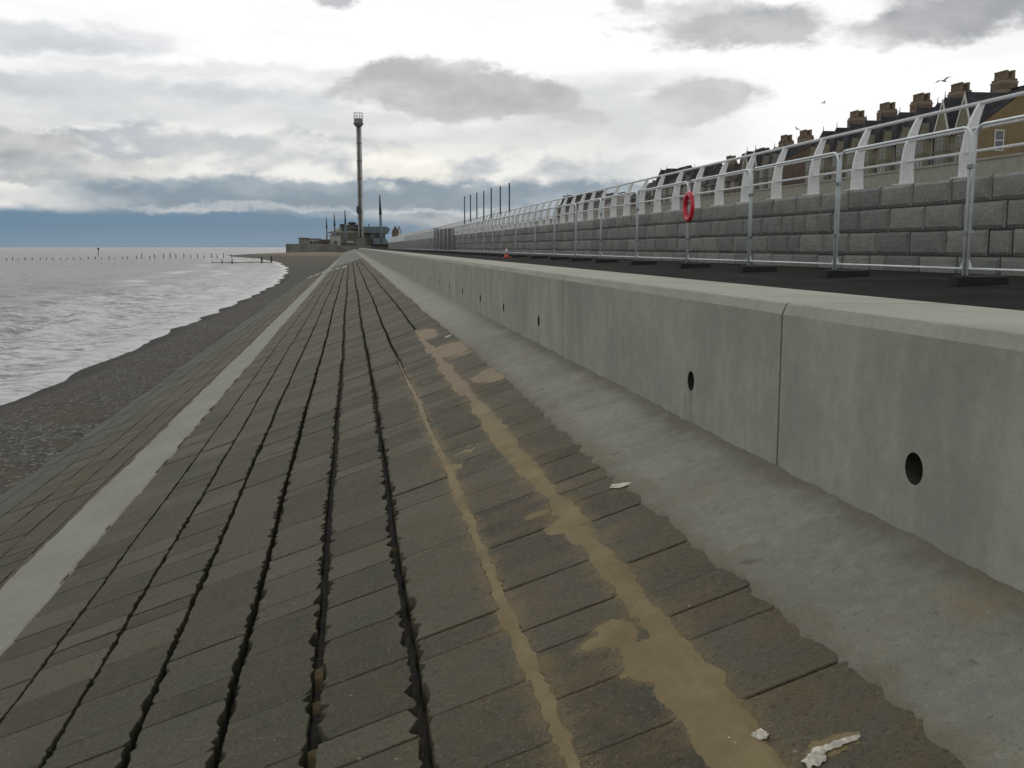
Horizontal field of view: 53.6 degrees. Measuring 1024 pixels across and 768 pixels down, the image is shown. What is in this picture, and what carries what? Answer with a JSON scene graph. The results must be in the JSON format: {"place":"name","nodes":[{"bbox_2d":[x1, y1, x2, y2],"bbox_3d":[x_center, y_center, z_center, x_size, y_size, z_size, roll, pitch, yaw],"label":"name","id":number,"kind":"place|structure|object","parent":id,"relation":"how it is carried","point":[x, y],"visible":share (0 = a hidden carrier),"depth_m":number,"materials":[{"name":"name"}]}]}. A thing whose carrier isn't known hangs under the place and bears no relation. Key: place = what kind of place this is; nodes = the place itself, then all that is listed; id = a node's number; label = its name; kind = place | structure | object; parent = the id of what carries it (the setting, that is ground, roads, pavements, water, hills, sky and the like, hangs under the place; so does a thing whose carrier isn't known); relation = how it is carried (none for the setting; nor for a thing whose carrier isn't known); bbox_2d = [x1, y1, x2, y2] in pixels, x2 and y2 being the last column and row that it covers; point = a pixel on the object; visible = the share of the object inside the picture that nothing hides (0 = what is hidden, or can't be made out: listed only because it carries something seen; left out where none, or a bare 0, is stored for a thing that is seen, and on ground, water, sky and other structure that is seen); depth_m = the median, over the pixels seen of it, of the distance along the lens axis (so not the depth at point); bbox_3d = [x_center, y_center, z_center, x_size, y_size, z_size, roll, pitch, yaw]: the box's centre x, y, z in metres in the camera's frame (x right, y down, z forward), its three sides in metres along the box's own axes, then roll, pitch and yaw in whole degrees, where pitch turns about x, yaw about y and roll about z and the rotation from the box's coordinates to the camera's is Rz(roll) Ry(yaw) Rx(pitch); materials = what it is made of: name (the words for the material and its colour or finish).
{"place":"outdoors","nodes":[
{"label":"outdoors","id":0,"kind":"place"},
{"bbox_2d":[0,247,288,404],"bbox_3d":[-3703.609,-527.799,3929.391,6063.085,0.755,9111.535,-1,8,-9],"label":"sea","id":1,"kind":"structure","parent":0,"point":[65,317],"depth_m":71.11,"materials":[{"name":"liquid"}]},
{"bbox_2d":[6,253,231,259],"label":"groyne","id":2,"kind":"object","parent":1,"relation":"in","point":[127,257],"visible":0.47,"depth_m":302.99,"materials":[{"name":"brown wood"}]},
{"bbox_2d":[0,252,343,494],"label":"beach","id":3,"kind":"structure","parent":0,"point":[40,428],"depth_m":23.04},
{"bbox_2d":[212,256,271,263],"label":"groyne","id":4,"kind":"object","parent":3,"relation":"on","point":[232,262],"visible":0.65,"depth_m":220.18,"materials":[{"name":"wood"}]},
{"bbox_2d":[286,244,346,252],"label":"sea wall","id":5,"kind":"structure","parent":3,"relation":"on","point":[291,248],"depth_m":466.57,"materials":[{"name":"grey concrete"}]},
{"bbox_2d":[299,238,307,243],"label":"shed","id":6,"kind":"structure","parent":5,"relation":"on","point":[303,240],"depth_m":485.60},
{"bbox_2d":[308,238,320,243],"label":"shed","id":7,"kind":"structure","parent":5,"relation":"on","point":[313,240],"depth_m":489.20,"materials":[{"name":"grey glass"}]},
{"bbox_2d":[319,239,329,243],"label":"shed","id":8,"kind":"structure","parent":5,"relation":"on","point":[324,241],"depth_m":486.13,"materials":[{"name":"grey brick"}]},
{"bbox_2d":[216,263,431,767],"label":"groove","id":9,"kind":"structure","parent":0,"point":[421,716],"depth_m":4.85},
{"bbox_2d":[306,266,346,278],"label":"path slabs","id":10,"kind":"structure","parent":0,"point":[328,271],"depth_m":93.55,"materials":[{"name":"concrete"}]},
{"bbox_2d":[329,235,340,245],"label":"shed","id":11,"kind":"structure","parent":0,"point":[335,239],"depth_m":493.72,"materials":[{"name":"beige glass"}]},
{"bbox_2d":[323,249,360,270],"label":"path","id":12,"kind":"structure","parent":0,"point":[348,256],"depth_m":160.69,"materials":[{"name":"grey concrete"}]},
{"bbox_2d":[353,112,365,245],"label":"observation tower","id":13,"kind":"structure","parent":0,"point":[358,123],"depth_m":529.45,"materials":[{"name":"metal"}]},
{"bbox_2d":[338,246,387,251],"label":"headland","id":14,"kind":"structure","parent":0,"point":[342,248],"depth_m":470.08,"materials":[{"name":"grey concrete"}]},
{"bbox_2d":[344,210,346,241],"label":"mast","id":15,"kind":"object","parent":14,"relation":"on","point":[345,226],"visible":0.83,"depth_m":516.63,"materials":[{"name":"metal"}]},
{"bbox_2d":[341,242,356,245],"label":"shed","id":16,"kind":"structure","parent":14,"relation":"on","point":[348,243],"depth_m":500.76,"materials":[{"name":"grey glass"}]},
{"bbox_2d":[328,222,389,245],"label":"pavilion","id":17,"kind":"structure","parent":14,"relation":"on","point":[371,235],"depth_m":557.03,"materials":[{"name":"metal"}]},
{"bbox_2d":[379,195,382,245],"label":"mast","id":18,"kind":"object","parent":14,"relation":"on","point":[380,226],"visible":1,"depth_m":519.08,"materials":[{"name":"metal"}]},
{"bbox_2d":[392,226,398,236],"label":"house","id":19,"kind":"structure","parent":0,"point":[395,232],"depth_m":609.96,"materials":[{"name":"stone"}]},
{"bbox_2d":[0,258,965,767],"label":"revetment slope","id":20,"kind":"structure","parent":0,"point":[128,646],"depth_m":4.76,"materials":[{"name":"grey concrete"}]},
{"bbox_2d":[0,259,338,655],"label":"concrete strip","id":21,"kind":"object","parent":20,"relation":"attached to","point":[29,589],"visible":0.92,"depth_m":8.97,"materials":[{"name":"grey concrete"}]},
{"bbox_2d":[610,482,630,487],"bbox_3d":[0.550,0.494,4.993,0.142,0.050,0.066,6,10,36],"label":"plastic scrap","id":22,"kind":"object","parent":20,"relation":"on","point":[623,484],"visible":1,"depth_m":5.00,"materials":[{"name":"white plastic"}]},
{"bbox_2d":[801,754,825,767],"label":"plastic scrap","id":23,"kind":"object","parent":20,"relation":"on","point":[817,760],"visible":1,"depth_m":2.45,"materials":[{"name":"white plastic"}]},
{"bbox_2d":[804,734,859,758],"bbox_3d":[0.784,0.890,2.490,0.147,0.052,0.049,-1,8,-9],"label":"plastic scrap","id":24,"kind":"object","parent":20,"relation":"on","point":[820,750],"visible":1,"depth_m":2.49,"materials":[{"name":"white plastic"}]},
{"bbox_2d":[0,0,1023,246],"label":"sky","id":25,"kind":"structure","parent":0,"point":[124,123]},
{"bbox_2d":[557,193,580,217],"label":"seafront house","id":26,"kind":"structure","parent":0,"point":[569,200],"depth_m":258.53,"materials":[{"name":"stone"}]},
{"bbox_2d":[308,329,859,767],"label":"sand","id":27,"kind":"structure","parent":0,"point":[695,695],"depth_m":3.39,"materials":[{"name":"beige sand"}]},
{"bbox_2d":[750,728,768,739],"bbox_3d":[0.641,0.909,2.633,0.046,0.021,0.062,-1,8,-9],"label":"plastic scrap","id":28,"kind":"object","parent":27,"relation":"on","point":[760,734],"visible":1,"depth_m":2.63,"materials":[{"name":"white plastic"}]},
{"bbox_2d":[574,190,606,214],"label":"seafront house","id":29,"kind":"structure","parent":0,"point":[597,195],"depth_m":238.82,"materials":[{"name":"stone"}]},
{"bbox_2d":[622,183,651,206],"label":"seafront house","id":30,"kind":"structure","parent":0,"point":[632,200],"depth_m":196.07,"materials":[{"name":"stone"}]},
{"bbox_2d":[633,187,650,205],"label":"seafront house","id":31,"kind":"structure","parent":0,"point":[647,195],"depth_m":185.89,"materials":[{"name":"stone"}]},
{"bbox_2d":[651,165,692,203],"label":"seafront house","id":32,"kind":"structure","parent":0,"point":[669,178],"depth_m":177.74,"materials":[{"name":"stone"}]},
{"bbox_2d":[662,174,683,202],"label":"seafront house","id":33,"kind":"structure","parent":0,"point":[669,190],"depth_m":173.47,"materials":[{"name":"stone"}]},
{"bbox_2d":[356,251,1023,767],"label":"concrete apron","id":34,"kind":"object","parent":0,"point":[930,635],"visible":0.93,"depth_m":3.51,"materials":[{"name":"grey concrete"}]},
{"bbox_2d":[358,248,1023,591],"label":"concrete wall","id":35,"kind":"structure","parent":34,"relation":"on","point":[905,415],"depth_m":4.10,"materials":[{"name":"grey concrete"}]},
{"bbox_2d":[356,248,1023,310],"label":"road","id":36,"kind":"structure","parent":0,"point":[922,286],"depth_m":15.93,"materials":[{"name":"black asphalt"}]},
{"bbox_2d":[434,228,453,250],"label":"site hoarding","id":37,"kind":"object","parent":36,"relation":"on","point":[451,235],"visible":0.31,"depth_m":97.19,"materials":[{"name":"grey metal"}]},
{"bbox_2d":[502,247,510,257],"bbox_3d":[-0.255,-6.268,48.333,0.320,0.500,0.320,-3,8,-22],"label":"traffic cone","id":38,"kind":"object","parent":36,"relation":"on","point":[506,255],"visible":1,"depth_m":48.27,"materials":[{"name":"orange plastic"}]},
{"bbox_2d":[512,255,526,256],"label":"rubber block","id":39,"kind":"object","parent":36,"relation":"on","point":[519,255],"depth_m":48.84,"materials":[{"name":"black rubber"}]},
{"bbox_2d":[530,256,547,258],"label":"rubber block","id":40,"kind":"object","parent":36,"relation":"on","point":[534,257],"depth_m":43.80,"materials":[{"name":"black rubber"}]},
{"bbox_2d":[515,211,535,255],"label":"fence","id":41,"kind":"object","parent":40,"relation":"on","point":[534,222],"visible":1,"depth_m":45.60,"materials":[{"name":"metal"}]},
{"bbox_2d":[549,256,568,259],"bbox_3d":[1.849,-4.930,39.693,0.740,0.130,0.230,-1,8,-7],"label":"rubber block","id":42,"kind":"object","parent":36,"relation":"on","point":[558,257],"depth_m":39.60,"materials":[{"name":"black rubber"}]},
{"bbox_2d":[535,207,555,254],"bbox_3d":[1.333,-6.205,41.584,0.060,1.950,4.368,-1,8,-9],"label":"fence","id":43,"kind":"object","parent":42,"relation":"on","point":[540,232],"visible":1,"depth_m":41.73,"materials":[{"name":"metal"}]},
{"bbox_2d":[570,257,591,260],"bbox_3d":[2.442,-4.428,35.985,0.740,0.130,0.230,-2,8,-12],"label":"rubber block","id":44,"kind":"object","parent":36,"relation":"on","point":[580,258],"depth_m":35.90,"materials":[{"name":"black rubber"}]},
{"bbox_2d":[554,203,576,256],"bbox_3d":[1.966,-5.669,37.624,0.060,1.950,3.857,-1,8,-9],"label":"fence","id":45,"kind":"object","parent":44,"relation":"on","point":[571,204],"visible":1,"depth_m":37.83,"materials":[{"name":"metal"}]},
{"bbox_2d":[594,259,617,262],"bbox_3d":[3.015,-3.944,32.404,0.740,0.130,0.230,-1,8,-9],"label":"rubber block","id":46,"kind":"object","parent":36,"relation":"on","point":[604,260],"depth_m":32.29,"materials":[{"name":"black rubber"}]},
{"bbox_2d":[575,198,602,256],"bbox_3d":[2.550,-5.176,33.978,0.060,1.950,3.693,-1,8,-9],"label":"fence","id":47,"kind":"object","parent":46,"relation":"on","point":[579,234],"visible":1,"depth_m":33.99,"materials":[{"name":"metal"}]},
{"bbox_2d":[629,260,656,264],"bbox_3d":[3.667,-3.393,28.332,0.740,0.130,0.230,-1,8,-7],"label":"rubber block","id":48,"kind":"object","parent":36,"relation":"on","point":[642,262],"depth_m":28.24,"materials":[{"name":"black rubber"}]},
{"bbox_2d":[600,191,638,259],"bbox_3d":[3.162,-4.658,30.153,0.060,1.950,4.219,-1,8,-9],"label":"fence","id":49,"kind":"object","parent":48,"relation":"on","point":[636,239],"visible":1,"depth_m":30.02,"materials":[{"name":"metal"}]},
{"bbox_2d":[678,263,710,267],"bbox_3d":[4.342,-2.822,24.113,0.740,0.130,0.230,-1,8,-9],"label":"rubber block","id":50,"kind":"object","parent":36,"relation":"on","point":[694,265],"depth_m":24.01,"materials":[{"name":"black rubber"}]},
{"bbox_2d":[636,181,689,262],"bbox_3d":[3.825,-4.097,26.005,0.060,1.950,4.386,-1,8,-9],"label":"fence","id":51,"kind":"object","parent":50,"relation":"on","point":[647,202],"visible":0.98,"depth_m":25.91,"materials":[{"name":"metal"}]},
{"bbox_2d":[683,189,694,222],"bbox_3d":[4.117,-4.169,23.626,0.130,0.812,0.678,-1,8,-9],"label":"lifebuoy","id":52,"kind":"object","parent":51,"relation":"hanging from","point":[689,196],"visible":1,"depth_m":23.51,"materials":[{"name":"red plastic"}]},
{"bbox_2d":[388,171,1023,275],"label":"retaining wall","id":53,"kind":"structure","parent":36,"relation":"on","point":[650,243],"depth_m":21.22,"materials":[{"name":"grey"}]},
{"bbox_2d":[476,193,477,218],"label":"pole","id":54,"kind":"object","parent":53,"relation":"on","point":[476,207],"visible":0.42,"depth_m":83.03,"materials":[{"name":"metal"}]},
{"bbox_2d":[483,191,483,220],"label":"pole","id":55,"kind":"object","parent":53,"relation":"on","point":[483,205],"visible":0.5,"depth_m":78.73,"materials":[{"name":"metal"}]},
{"bbox_2d":[491,188,491,218],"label":"pole","id":56,"kind":"object","parent":53,"relation":"on","point":[491,203],"visible":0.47,"depth_m":74.58,"materials":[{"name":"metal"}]},
{"bbox_2d":[388,91,1023,242],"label":"railing","id":57,"kind":"object","parent":53,"relation":"on","point":[907,175],"visible":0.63,"depth_m":24.47,"materials":[{"name":"white metal"}]},
{"bbox_2d":[738,265,776,271],"bbox_3d":[4.938,-2.318,20.386,0.740,0.130,0.230,-2,8,-12],"label":"rubber block","id":58,"kind":"object","parent":36,"relation":"on","point":[757,268],"depth_m":20.29,"materials":[{"name":"black rubber"}]},
{"bbox_2d":[687,169,753,265],"bbox_3d":[4.461,-3.560,22.032,0.060,1.950,3.868,-1,8,-9],"label":"fence","id":59,"kind":"object","parent":58,"relation":"on","point":[750,194],"visible":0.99,"depth_m":21.64,"materials":[{"name":"metal"}]},
{"bbox_2d":[821,269,869,277],"bbox_3d":[5.519,-1.828,16.761,0.740,0.130,0.230,-1,8,-8],"label":"rubber block","id":60,"kind":"object","parent":36,"relation":"on","point":[831,273],"depth_m":16.67,"materials":[{"name":"black rubber"}]},
{"bbox_2d":[749,152,841,269],"bbox_3d":[5.049,-3.063,18.359,0.060,1.950,3.738,-1,8,-9],"label":"fence","id":61,"kind":"object","parent":60,"relation":"on","point":[837,183],"visible":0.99,"depth_m":17.93,"materials":[{"name":"metal"}]},
{"bbox_2d":[947,275,1008,285],"bbox_3d":[6.084,-1.350,13.227,0.740,0.130,0.230,-2,8,-11],"label":"rubber block","id":62,"kind":"object","parent":36,"relation":"on","point":[974,280],"depth_m":13.13,"materials":[{"name":"black rubber"}]},
{"bbox_2d":[835,126,976,275],"bbox_3d":[5.621,-2.579,14.781,0.060,1.950,3.664,-1,8,-9],"label":"fence","id":63,"kind":"object","parent":62,"relation":"on","point":[966,231],"visible":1,"depth_m":14.28,"materials":[{"name":"metal"}]},
{"bbox_2d":[966,115,1023,275],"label":"fence","id":64,"kind":"object","parent":62,"relation":"on","point":[968,263],"visible":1,"depth_m":12.78,"materials":[{"name":"metal"}]},
{"bbox_2d":[679,163,722,200],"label":"seafront house","id":65,"kind":"structure","parent":0,"point":[688,176],"depth_m":163.43,"materials":[{"name":"stone"}]},
{"bbox_2d":[692,155,737,197],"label":"seafront house","id":66,"kind":"structure","parent":0,"point":[711,172],"depth_m":155.72,"materials":[{"name":"stone"}]},
{"bbox_2d":[705,153,744,196],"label":"seafront house","id":67,"kind":"structure","parent":0,"point":[712,182],"depth_m":151.86,"materials":[{"name":"stone"}]},
{"bbox_2d":[723,147,769,193],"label":"seafront house","id":68,"kind":"structure","parent":0,"point":[734,182],"depth_m":143.78,"materials":[{"name":"stone"}]},
{"bbox_2d":[493,152,1023,229],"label":"parapet wall","id":69,"kind":"structure","parent":0,"point":[923,174],"depth_m":26.95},
{"bbox_2d":[741,134,793,189],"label":"terraced house","id":70,"kind":"structure","parent":0,"point":[785,139],"depth_m":136.53,"materials":[{"name":"stone"}]},
{"bbox_2d":[759,129,816,188],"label":"terraced house","id":71,"kind":"structure","parent":0,"point":[798,152],"depth_m":129.41,"materials":[{"name":"brown brick"}]},
{"bbox_2d":[805,110,865,182],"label":"terraced house","id":72,"kind":"structure","parent":0,"point":[857,117],"depth_m":116.34,"materials":[{"name":"brick"}]},
{"bbox_2d":[831,102,897,178],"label":"terraced house","id":73,"kind":"structure","parent":0,"point":[850,141],"depth_m":110.84,"materials":[{"name":"brick"}]},
{"bbox_2d":[863,92,933,174],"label":"terraced house","id":74,"kind":"structure","parent":0,"point":[886,133],"depth_m":103.27,"materials":[{"name":"brick"}]},
{"bbox_2d":[894,82,971,169],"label":"terraced house","id":75,"kind":"structure","parent":0,"point":[958,90],"depth_m":96.56,"materials":[{"name":"brick"}]},
{"bbox_2d":[896,146,899,155],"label":"window","id":76,"kind":"structure","parent":75,"relation":"in","point":[898,147],"depth_m":99.72,"materials":[{"name":"grey glass"}]},
{"bbox_2d":[918,142,922,152],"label":"window","id":77,"kind":"structure","parent":75,"relation":"in","point":[921,143],"depth_m":95.73,"materials":[{"name":"grey glass"}]},
{"label":"promenade","id":78,"kind":"structure","parent":0,"visible":0},
{"bbox_2d":[583,193,613,213],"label":"seafront house","id":79,"kind":"structure","parent":78,"relation":"on","point":[595,202],"depth_m":231.65,"materials":[{"name":"stone"}]},
{"bbox_2d":[593,192,625,212],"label":"seafront house","id":80,"kind":"structure","parent":78,"relation":"on","point":[620,198],"depth_m":219.14,"materials":[{"name":"stone"}]},
{"bbox_2d":[932,70,1023,164],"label":"terraced house","id":81,"kind":"structure","parent":78,"relation":"on","point":[1004,82],"depth_m":88.94,"materials":[{"name":"brick"}]},
{"bbox_2d":[934,139,938,149],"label":"window","id":82,"kind":"structure","parent":81,"relation":"in","point":[936,140],"depth_m":93.10,"materials":[{"name":"grey glass"}]},
{"bbox_2d":[939,138,942,148],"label":"window","id":83,"kind":"structure","parent":81,"relation":"in","point":[940,140],"depth_m":92.44,"materials":[{"name":"grey glass"}]},
{"bbox_2d":[956,135,960,145],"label":"window","id":84,"kind":"structure","parent":81,"relation":"in","point":[958,136],"depth_m":89.80,"materials":[{"name":"white glass"}]},
{"bbox_2d":[994,130,1004,150],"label":"window","id":85,"kind":"structure","parent":81,"relation":"in","point":[999,139],"depth_m":88.14,"materials":[{"name":"white glass"}]},
{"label":"rubber block","id":86,"kind":"object","parent":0,"visible":0},
{"bbox_2d":[492,217,502,253],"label":"fence","id":87,"kind":"object","parent":86,"relation":"on","point":[497,234],"visible":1,"depth_m":56.22,"materials":[{"name":"metal"}]},
{"bbox_2d":[502,215,516,253],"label":"fence","id":88,"kind":"object","parent":86,"relation":"on","point":[505,235],"visible":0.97,"depth_m":52.09,"materials":[{"name":"metal"}]},
{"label":"rubber block","id":89,"kind":"object","parent":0,"visible":0},
{"bbox_2d":[483,219,492,252],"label":"fence","id":90,"kind":"object","parent":89,"relation":"on","point":[484,249],"visible":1,"depth_m":59.77,"materials":[{"name":"metal"}]},
{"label":"rubber block","id":91,"kind":"object","parent":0,"visible":0},
{"bbox_2d":[476,221,483,251],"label":"fence","id":92,"kind":"object","parent":91,"relation":"on","point":[479,229],"visible":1,"depth_m":62.34,"materials":[{"name":"metal"}]},
{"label":"rubber block","id":93,"kind":"object","parent":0,"visible":0},
{"bbox_2d":[469,222,475,251],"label":"fence","id":94,"kind":"object","parent":93,"relation":"on","point":[470,238],"visible":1,"depth_m":65.53,"materials":[{"name":"metal"}]},
{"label":"rubber block","id":95,"kind":"object","parent":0,"visible":0},
{"bbox_2d":[463,224,469,250],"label":"fence","id":96,"kind":"object","parent":95,"relation":"on","point":[466,236],"visible":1,"depth_m":69.36,"materials":[{"name":"metal"}]},
{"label":"rubber block","id":97,"kind":"object","parent":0,"visible":0},
{"bbox_2d":[457,225,462,251],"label":"fence","id":98,"kind":"object","parent":97,"relation":"on","point":[459,237],"visible":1,"depth_m":73.35,"materials":[{"name":"metal"}]},
{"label":"rubber block","id":99,"kind":"object","parent":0,"visible":0},
{"bbox_2d":[452,226,457,251],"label":"fence","id":100,"kind":"object","parent":99,"relation":"on","point":[453,240],"visible":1,"depth_m":77.42,"materials":[{"name":"metal"}]},
{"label":"rubber block","id":101,"kind":"object","parent":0,"visible":0},
{"bbox_2d":[447,227,452,250],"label":"fence","id":102,"kind":"object","parent":101,"relation":"on","point":[448,239],"visible":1,"depth_m":81.84,"materials":[{"name":"metal"}]},
{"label":"rubber block","id":103,"kind":"object","parent":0,"visible":0},
{"bbox_2d":[443,228,447,250],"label":"fence","id":104,"kind":"object","parent":103,"relation":"on","point":[443,239],"visible":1,"depth_m":85.72,"materials":[{"name":"metal"}]},
{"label":"rubber block","id":105,"kind":"object","parent":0,"visible":0},
{"bbox_2d":[439,229,443,250],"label":"fence","id":106,"kind":"object","parent":105,"relation":"on","point":[439,240],"visible":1,"depth_m":90.03,"materials":[{"name":"metal"}]},
{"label":"rubber block","id":107,"kind":"object","parent":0,"visible":0},
{"bbox_2d":[419,233,421,249],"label":"fence","id":108,"kind":"object","parent":107,"relation":"on","point":[420,241],"visible":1,"depth_m":115.97,"materials":[{"name":"metal"}]}
]}

